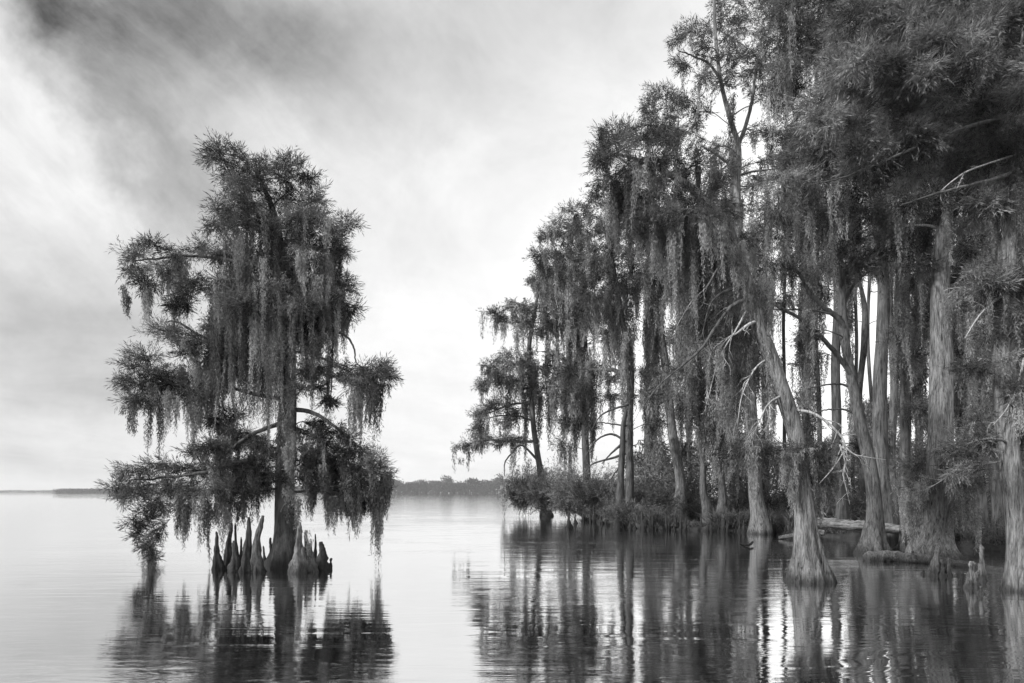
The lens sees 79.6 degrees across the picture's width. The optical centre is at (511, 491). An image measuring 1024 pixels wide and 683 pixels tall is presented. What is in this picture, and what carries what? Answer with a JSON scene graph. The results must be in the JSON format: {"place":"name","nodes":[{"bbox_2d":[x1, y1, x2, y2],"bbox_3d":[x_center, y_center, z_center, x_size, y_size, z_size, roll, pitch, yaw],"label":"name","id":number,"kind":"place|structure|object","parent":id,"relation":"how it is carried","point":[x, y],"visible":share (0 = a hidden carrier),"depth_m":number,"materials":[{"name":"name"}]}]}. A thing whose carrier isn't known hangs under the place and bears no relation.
{"place":"outdoors","nodes":[
{"label":"outdoors","id":0,"kind":"place"},
{"bbox_2d":[0,492,1023,682],"bbox_3d":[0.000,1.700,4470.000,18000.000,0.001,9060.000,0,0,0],"label":"lake water","id":1,"kind":"structure","parent":0,"point":[457,587],"depth_m":9.04,"materials":[{"name":"grey liquid"}]},
{"bbox_2d":[0,490,54,492],"bbox_3d":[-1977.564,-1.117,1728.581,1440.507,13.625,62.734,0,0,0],"label":"headland","id":2,"kind":"structure","parent":1,"relation":"on","point":[29,491],"depth_m":1706.08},
{"bbox_2d":[49,488,274,492],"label":"island","id":3,"kind":"structure","parent":1,"relation":"on","point":[78,490],"depth_m":903.04,"materials":[{"name":"grey plant"}]},
{"bbox_2d":[211,531,225,569],"bbox_3d":[-6.464,1.409,13.493,0.302,1.083,0.317,0,0,0],"label":"cypress knee","id":4,"kind":"object","parent":1,"relation":"on","point":[217,562],"visible":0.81,"depth_m":13.46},
{"bbox_2d":[223,523,232,567],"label":"cypress knee","id":5,"kind":"object","parent":1,"relation":"on","point":[227,556],"visible":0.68,"depth_m":13.81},
{"bbox_2d":[227,541,240,572],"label":"cypress knee","id":6,"kind":"object","parent":1,"relation":"on","point":[234,564],"visible":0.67,"depth_m":13.09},
{"bbox_2d":[234,523,240,562],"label":"cypress knee","id":7,"kind":"object","parent":1,"relation":"on","point":[235,533],"visible":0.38,"depth_m":14.04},
{"bbox_2d":[239,537,242,558],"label":"cypress knee","id":8,"kind":"object","parent":1,"relation":"on","point":[241,553],"visible":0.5,"depth_m":14.27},
{"bbox_2d":[238,517,251,572],"bbox_3d":[-5.676,1.243,13.074,0.459,1.417,0.426,0,0,0],"label":"cypress knee","id":9,"kind":"object","parent":1,"relation":"on","point":[245,566],"visible":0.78,"depth_m":13.02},
{"bbox_2d":[94,126,405,569],"bbox_3d":[-6.053,-3.071,14.018,7.466,10.404,3.402,0,0,0],"label":"cypress tree","id":10,"kind":"object","parent":1,"relation":"on","point":[284,313],"visible":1,"depth_m":13.45,"materials":[{"name":"grey plant"}]},
{"bbox_2d":[250,515,266,572],"bbox_3d":[-5.436,1.223,13.069,0.493,1.455,0.433,0,0,-38],"label":"cypress knee","id":11,"kind":"object","parent":1,"relation":"on","point":[256,562],"visible":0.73,"depth_m":13.00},
{"bbox_2d":[263,546,265,560],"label":"cypress knee","id":12,"kind":"object","parent":1,"relation":"on","point":[264,557],"visible":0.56,"depth_m":13.86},
{"bbox_2d":[269,538,271,553],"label":"cypress knee","id":13,"kind":"object","parent":1,"relation":"on","point":[270,543],"visible":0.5,"depth_m":13.68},
{"bbox_2d":[287,522,308,573],"bbox_3d":[-4.476,1.293,12.978,0.505,1.315,0.528,0,0,43],"label":"cypress knee","id":14,"kind":"object","parent":1,"relation":"on","point":[298,563],"visible":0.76,"depth_m":12.91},
{"bbox_2d":[304,532,307,557],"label":"cypress knee","id":15,"kind":"object","parent":1,"relation":"on","point":[305,542],"visible":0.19,"depth_m":13.47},
{"bbox_2d":[307,544,318,572],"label":"cypress knee","id":16,"kind":"object","parent":1,"relation":"on","point":[313,565],"visible":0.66,"depth_m":13.11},
{"bbox_2d":[313,534,316,557],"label":"cypress knee","id":17,"kind":"object","parent":1,"relation":"on","point":[315,550],"visible":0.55,"depth_m":13.84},
{"bbox_2d":[316,542,331,570],"bbox_3d":[-4.119,1.519,13.507,0.536,0.865,0.453,0,0,-44],"label":"cypress knee","id":18,"kind":"object","parent":1,"relation":"on","point":[322,558],"visible":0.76,"depth_m":13.41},
{"bbox_2d":[450,263,594,516],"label":"cypress tree","id":19,"kind":"object","parent":1,"relation":"on","point":[529,367],"visible":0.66,"depth_m":42.54,"materials":[{"name":"grey plant"}]},
{"bbox_2d":[498,455,553,515],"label":"shrub","id":20,"kind":"object","parent":1,"relation":"on","point":[520,505],"visible":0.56,"depth_m":42.09,"materials":[{"name":"grey plant"}]},
{"bbox_2d":[504,461,582,517],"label":"shrub","id":21,"kind":"object","parent":1,"relation":"on","point":[536,496],"visible":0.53,"depth_m":40.64,"materials":[{"name":"grey plant"}]},
{"bbox_2d":[541,455,591,519],"bbox_3d":[3.747,-0.321,37.989,4.121,4.348,3.639,0,0,0],"label":"shrub","id":22,"kind":"object","parent":1,"relation":"on","point":[565,507],"visible":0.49,"depth_m":37.75,"materials":[{"name":"grey plant"}]},
{"bbox_2d":[566,511,572,527],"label":"cypress knee","id":23,"kind":"object","parent":1,"relation":"on","point":[569,525],"visible":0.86,"depth_m":29.48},
{"bbox_2d":[592,505,595,522],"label":"cypress knee","id":24,"kind":"object","parent":1,"relation":"on","point":[593,519],"visible":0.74,"depth_m":34.05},
{"bbox_2d":[583,403,628,526],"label":"cypress tree","id":25,"kind":"object","parent":1,"relation":"on","point":[621,446],"visible":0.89,"depth_m":29.91,"materials":[{"name":"grey plant"}]},
{"bbox_2d":[641,519,646,529],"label":"cypress knee","id":26,"kind":"object","parent":1,"relation":"on","point":[643,526],"visible":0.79,"depth_m":27.52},
{"bbox_2d":[665,515,667,529],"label":"cypress knee","id":27,"kind":"object","parent":1,"relation":"on","point":[666,527],"visible":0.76,"depth_m":27.36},
{"bbox_2d":[678,513,681,530],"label":"cypress knee","id":28,"kind":"object","parent":1,"relation":"on","point":[680,528],"visible":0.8,"depth_m":26.56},
{"bbox_2d":[579,110,885,584],"bbox_3d":[4.038,-2.683,11.742,5.674,9.432,2.988,0,0,0],"label":"cypress tree","id":29,"kind":"object","parent":1,"relation":"on","point":[678,228],"visible":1,"depth_m":11.56,"materials":[{"name":"grey plant"}]},
{"bbox_2d":[634,0,837,534],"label":"cypress tree","id":30,"kind":"object","parent":1,"relation":"on","point":[760,522],"visible":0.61,"depth_m":24.82,"materials":[{"name":"grey plant"}]},
{"bbox_2d":[737,519,740,531],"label":"cypress knee","id":31,"kind":"object","parent":1,"relation":"on","point":[739,528],"visible":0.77,"depth_m":25.99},
{"bbox_2d":[741,520,746,532],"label":"cypress knee","id":32,"kind":"object","parent":1,"relation":"on","point":[744,530],"visible":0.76,"depth_m":25.56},
{"bbox_2d":[740,541,753,545],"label":"floating branch","id":33,"kind":"object","parent":1,"relation":"on","point":[749,544],"visible":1,"depth_m":19.24,"materials":[{"name":"grey plant"}]},
{"bbox_2d":[749,490,793,518],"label":"shrub","id":34,"kind":"object","parent":1,"relation":"on","point":[767,503],"visible":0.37,"depth_m":29.36,"materials":[{"name":"grey plant"}]},
{"bbox_2d":[778,529,824,538],"bbox_3d":[10.286,1.514,21.861,1.494,0.391,0.254,0,0,21],"label":"driftwood","id":35,"kind":"object","parent":1,"relation":"on","point":[821,532],"visible":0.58,"depth_m":21.92,"materials":[{"name":"grey wood"}]},
{"bbox_2d":[744,200,909,553],"bbox_3d":[8.765,-3.132,17.273,4.210,10.402,3.296,0,0,24],"label":"cypress tree","id":36,"kind":"object","parent":1,"relation":"in","point":[873,537],"visible":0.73,"depth_m":16.80,"materials":[{"name":"grey plant"}]},
{"bbox_2d":[833,487,864,520],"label":"shrub","id":37,"kind":"object","parent":1,"relation":"on","point":[854,502],"visible":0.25,"depth_m":27.61,"materials":[{"name":"grey plant"}]},
{"bbox_2d":[740,0,1023,592],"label":"cypress tree","id":38,"kind":"object","parent":1,"relation":"on","point":[990,122],"visible":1,"depth_m":10.30,"materials":[{"name":"grey plant"}]},
{"bbox_2d":[743,0,1023,559],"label":"cypress tree","id":39,"kind":"object","parent":1,"relation":"in","point":[939,511],"visible":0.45,"depth_m":15.75,"materials":[{"name":"grey plant"}]},
{"bbox_2d":[859,130,938,544],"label":"cypress tree","id":40,"kind":"object","parent":1,"relation":"on","point":[919,408],"visible":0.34,"depth_m":18.76,"materials":[{"name":"grey plant"}]},
{"bbox_2d":[892,529,906,552],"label":"cypress knee","id":41,"kind":"object","parent":1,"relation":"on","point":[900,546],"visible":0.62,"depth_m":17.11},
{"bbox_2d":[862,550,1003,571],"bbox_3d":[9.985,1.642,14.141,0.776,0.447,3.472,0,0,-38],"label":"fallen log","id":42,"kind":"object","parent":1,"relation":"on","point":[892,555],"visible":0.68,"depth_m":14.82,"materials":[{"name":"grey wood"}]},
{"bbox_2d":[925,547,940,575],"bbox_3d":[8.569,1.531,12.498,0.374,0.842,0.389,0,0,0],"label":"cypress knee","id":43,"kind":"object","parent":1,"relation":"on","point":[933,569],"visible":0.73,"depth_m":12.46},
{"bbox_2d":[938,559,946,576],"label":"cypress knee","id":44,"kind":"object","parent":1,"relation":"on","point":[941,572],"visible":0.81,"depth_m":12.42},
{"bbox_2d":[944,557,952,575],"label":"cypress knee","id":45,"kind":"object","parent":1,"relation":"on","point":[948,569],"visible":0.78,"depth_m":12.46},
{"bbox_2d":[958,571,964,583],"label":"cypress knee","id":46,"kind":"object","parent":1,"relation":"on","point":[961,580],"visible":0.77,"depth_m":11.36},
{"bbox_2d":[963,561,980,588],"bbox_3d":[8.154,1.587,10.930,0.314,0.726,0.360,0,0,0],"label":"cypress knee","id":47,"kind":"object","parent":1,"relation":"on","point":[971,582],"visible":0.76,"depth_m":10.85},
{"bbox_2d":[976,585,984,594],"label":"cypress knee","id":48,"kind":"object","parent":1,"relation":"on","point":[980,591],"visible":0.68,"depth_m":10.23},
{"bbox_2d":[975,546,987,581],"bbox_3d":[8.999,1.490,11.799,0.236,0.921,0.286,0,0,-29],"label":"cypress knee","id":49,"kind":"object","parent":1,"relation":"on","point":[981,573],"visible":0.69,"depth_m":11.75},
{"bbox_2d":[980,247,1023,469],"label":"cypress tree","id":50,"kind":"object","parent":1,"relation":"on","point":[1022,338],"visible":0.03,"depth_m":25.38,"materials":[{"name":"grey plant"}]},
{"bbox_2d":[0,0,1023,491],"label":"sky","id":51,"kind":"structure","parent":0,"point":[454,128],"materials":[{"name":"white"}]},
{"bbox_2d":[576,499,1005,551],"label":"swamp ground","id":52,"kind":"structure","parent":0,"point":[967,545],"depth_m":22.76,"materials":[{"name":"grey soil"}]},
{"bbox_2d":[527,211,625,518],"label":"cypress tree","id":53,"kind":"object","parent":52,"relation":"on","point":[586,395],"visible":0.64,"depth_m":38.47,"materials":[{"name":"grey plant"}]},
{"bbox_2d":[549,457,638,521],"bbox_3d":[4.509,-0.087,34.849,5.168,3.934,2.930,0,0,-8],"label":"shrub","id":54,"kind":"object","parent":52,"relation":"on","point":[595,497],"visible":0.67,"depth_m":34.57,"materials":[{"name":"grey plant"}]},
{"bbox_2d":[521,178,669,523],"bbox_3d":[4.340,-6.818,31.074,7.874,17.658,5.676,0,0,0],"label":"cypress tree","id":55,"kind":"object","parent":52,"relation":"on","point":[617,313],"visible":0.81,"depth_m":30.77,"materials":[{"name":"grey plant"}]},
{"bbox_2d":[586,497,665,526],"bbox_3d":[5.556,1.075,29.832,4.139,2.046,2.194,0,0,33],"label":"shrub","id":56,"kind":"object","parent":52,"relation":"on","point":[613,512],"visible":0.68,"depth_m":29.57,"materials":[{"name":"grey plant"}]},
{"bbox_2d":[600,482,652,520],"bbox_3d":[6.014,0.609,31.983,2.920,2.874,1.622,0,0,0],"label":"shrub","id":57,"kind":"object","parent":52,"relation":"on","point":[612,496],"visible":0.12,"depth_m":31.87,"materials":[{"name":"grey plant"}]},
{"bbox_2d":[639,512,642,528],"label":"cypress knee","id":58,"kind":"object","parent":52,"relation":"on","point":[641,524],"visible":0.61,"depth_m":28.12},
{"bbox_2d":[634,488,648,509],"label":"shrub","id":59,"kind":"object","parent":52,"relation":"on","point":[639,498],"visible":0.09,"depth_m":31.39,"materials":[{"name":"grey plant"}]},
{"bbox_2d":[615,473,672,506],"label":"shrub","id":60,"kind":"object","parent":52,"relation":"on","point":[644,494],"visible":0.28,"depth_m":31.35,"materials":[{"name":"grey plant"}]},
{"bbox_2d":[613,267,684,490],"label":"cypress tree","id":61,"kind":"object","parent":52,"relation":"on","point":[634,335],"visible":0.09,"depth_m":39.87,"materials":[{"name":"grey plant"}]},
{"bbox_2d":[592,158,723,519],"bbox_3d":[7.841,-7.342,31.012,7.804,18.716,5.719,0,0,0],"label":"cypress tree","id":62,"kind":"object","parent":52,"relation":"on","point":[677,446],"visible":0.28,"depth_m":30.66,"materials":[{"name":"grey plant"}]},
{"bbox_2d":[641,480,682,516],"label":"shrub","id":63,"kind":"object","parent":52,"relation":"on","point":[663,500],"visible":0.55,"depth_m":29.48,"materials":[{"name":"grey plant"}]},
{"bbox_2d":[654,463,717,515],"bbox_3d":[8.894,0.145,31.930,3.849,3.651,2.718,0,0,16],"label":"shrub","id":64,"kind":"object","parent":52,"relation":"on","point":[689,494],"visible":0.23,"depth_m":31.86,"materials":[{"name":"grey plant"}]},
{"bbox_2d":[660,274,714,495],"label":"cypress tree","id":65,"kind":"object","parent":52,"relation":"on","point":[671,327],"visible":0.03,"depth_m":35.91,"materials":[{"name":"grey plant"}]},
{"bbox_2d":[671,487,732,519],"bbox_3d":[9.558,0.860,30.965,3.355,2.277,2.389,0,0,0],"label":"shrub","id":66,"kind":"object","parent":52,"relation":"on","point":[691,511],"visible":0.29,"depth_m":30.50,"materials":[{"name":"grey plant"}]},
{"bbox_2d":[655,219,751,522],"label":"cypress tree","id":67,"kind":"object","parent":52,"relation":"on","point":[694,376],"visible":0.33,"depth_m":28.43,"materials":[{"name":"grey plant"}]},
{"bbox_2d":[680,258,763,520],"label":"cypress tree","id":68,"kind":"object","parent":52,"relation":"on","point":[706,429],"visible":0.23,"depth_m":28.45,"materials":[{"name":"grey plant"}]},
{"bbox_2d":[697,133,763,495],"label":"cypress tree","id":69,"kind":"object","parent":52,"relation":"on","point":[730,191],"visible":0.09,"depth_m":32.89,"materials":[{"name":"grey plant"}]},
{"bbox_2d":[726,464,764,515],"bbox_3d":[11.570,-0.105,30.919,2.925,4.135,2.254,0,0,0],"label":"shrub","id":70,"kind":"object","parent":52,"relation":"on","point":[742,496],"visible":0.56,"depth_m":30.85,"materials":[{"name":"grey plant"}]},
{"bbox_2d":[743,197,812,501],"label":"cypress tree","id":71,"kind":"object","parent":52,"relation":"on","point":[759,270],"visible":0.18,"depth_m":34.92,"materials":[{"name":"grey plant"}]},
{"bbox_2d":[743,197,831,499],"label":"cypress tree","id":72,"kind":"object","parent":52,"relation":"on","point":[778,302],"visible":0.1,"depth_m":35.95,"materials":[{"name":"grey plant"}]},
{"bbox_2d":[768,476,812,519],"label":"shrub","id":73,"kind":"object","parent":52,"relation":"on","point":[783,501],"visible":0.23,"depth_m":30.84,"materials":[{"name":"grey plant"}]},
{"bbox_2d":[578,504,1005,544],"bbox_3d":[11.391,1.003,30.356,12.907,1.136,35.119,0,0,-12],"label":"sedge","id":74,"kind":"object","parent":52,"relation":"on","point":[714,519],"visible":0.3,"depth_m":26.72,"materials":[{"name":"grey plant"}]},
{"bbox_2d":[780,220,844,444],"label":"cypress tree","id":75,"kind":"object","parent":52,"relation":"on","point":[807,426],"visible":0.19,"depth_m":33.49,"materials":[{"name":"grey plant"}]},
{"bbox_2d":[769,149,872,519],"bbox_3d":[12.841,-6.773,24.284,5.330,17.578,3.541,0,0,-41],"label":"cypress tree","id":76,"kind":"object","parent":52,"relation":"on","point":[842,510],"visible":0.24,"depth_m":23.96,"materials":[{"name":"grey plant"}]},
{"bbox_2d":[779,195,866,508],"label":"cypress tree","id":77,"kind":"object","parent":52,"relation":"on","point":[805,384],"visible":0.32,"depth_m":29.66,"materials":[{"name":"grey plant"}]},
{"bbox_2d":[633,414,1023,514],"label":"thicket","id":78,"kind":"object","parent":52,"relation":"on","point":[640,471],"visible":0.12,"depth_m":34.05,"materials":[{"name":"grey plant"}]},
{"bbox_2d":[814,488,855,519],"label":"shrub","id":79,"kind":"object","parent":52,"relation":"on","point":[830,514],"visible":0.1,"depth_m":26.52,"materials":[{"name":"grey plant"}]},
{"bbox_2d":[819,234,873,505],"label":"cypress tree","id":80,"kind":"object","parent":52,"relation":"on","point":[855,349],"visible":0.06,"depth_m":37.88,"materials":[{"name":"grey plant"}]},
{"bbox_2d":[816,234,886,519],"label":"cypress tree","id":81,"kind":"object","parent":52,"relation":"on","point":[860,379],"visible":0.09,"depth_m":27.85,"materials":[{"name":"grey plant"}]},
{"bbox_2d":[817,517,899,533],"bbox_3d":[11.679,1.130,20.012,4.330,0.684,0.497,0,0,16],"label":"fallen log","id":82,"kind":"object","parent":52,"relation":"on","point":[848,524],"visible":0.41,"depth_m":20.10,"materials":[{"name":"grey wood"}]},
{"bbox_2d":[762,3,965,542],"bbox_3d":[12.374,-8.177,20.972,8.895,20.370,5.401,0,0,0],"label":"cypress tree","id":83,"kind":"object","parent":52,"relation":"on","point":[880,416],"visible":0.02,"depth_m":20.83,"materials":[{"name":"grey plant"}]},
{"bbox_2d":[830,222,899,448],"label":"cypress tree","id":84,"kind":"object","parent":52,"relation":"on","point":[869,289],"visible":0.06,"depth_m":33.93,"materials":[{"name":"grey plant"}]},
{"bbox_2d":[852,492,898,517],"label":"shrub","id":85,"kind":"object","parent":52,"relation":"on","point":[862,511],"visible":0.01,"depth_m":25.49,"materials":[{"name":"grey plant"}]},
{"bbox_2d":[864,184,928,524],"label":"cypress tree","id":86,"kind":"object","parent":52,"relation":"on","point":[893,424],"visible":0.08,"depth_m":22.88,"materials":[{"name":"grey plant"}]},
{"bbox_2d":[872,242,960,517],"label":"cypress tree","id":87,"kind":"object","parent":52,"relation":"on","point":[919,387],"visible":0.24,"depth_m":26.49,"materials":[{"name":"grey plant"}]},
{"bbox_2d":[922,227,982,520],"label":"cypress tree","id":88,"kind":"object","parent":52,"relation":"on","point":[957,409],"visible":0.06,"depth_m":27.49,"materials":[{"name":"grey plant"}]},
{"bbox_2d":[925,86,1010,534],"bbox_3d":[15.003,-6.495,20.006,7.621,17.011,4.107,0,0,-42],"label":"cypress tree","id":89,"kind":"object","parent":52,"relation":"on","point":[982,502],"visible":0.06,"depth_m":19.84,"materials":[{"name":"grey plant"}]},
{"bbox_2d":[957,481,991,521],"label":"shrub","id":90,"kind":"object","parent":52,"relation":"on","point":[989,507],"visible":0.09,"depth_m":25.59,"materials":[{"name":"grey plant"}]},
{"bbox_2d":[956,98,1023,527],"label":"cypress tree","id":91,"kind":"object","parent":52,"relation":"on","point":[995,490],"visible":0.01,"depth_m":22.90,"materials":[{"name":"grey plant"}]},
{"label":"far shore ground","id":92,"kind":"structure","parent":0,"visible":0},
{"bbox_2d":[295,474,663,492],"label":"woods","id":93,"kind":"object","parent":92,"relation":"on","point":[472,485],"visible":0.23,"depth_m":823.54,"materials":[{"name":"grey plant"}]}
]}

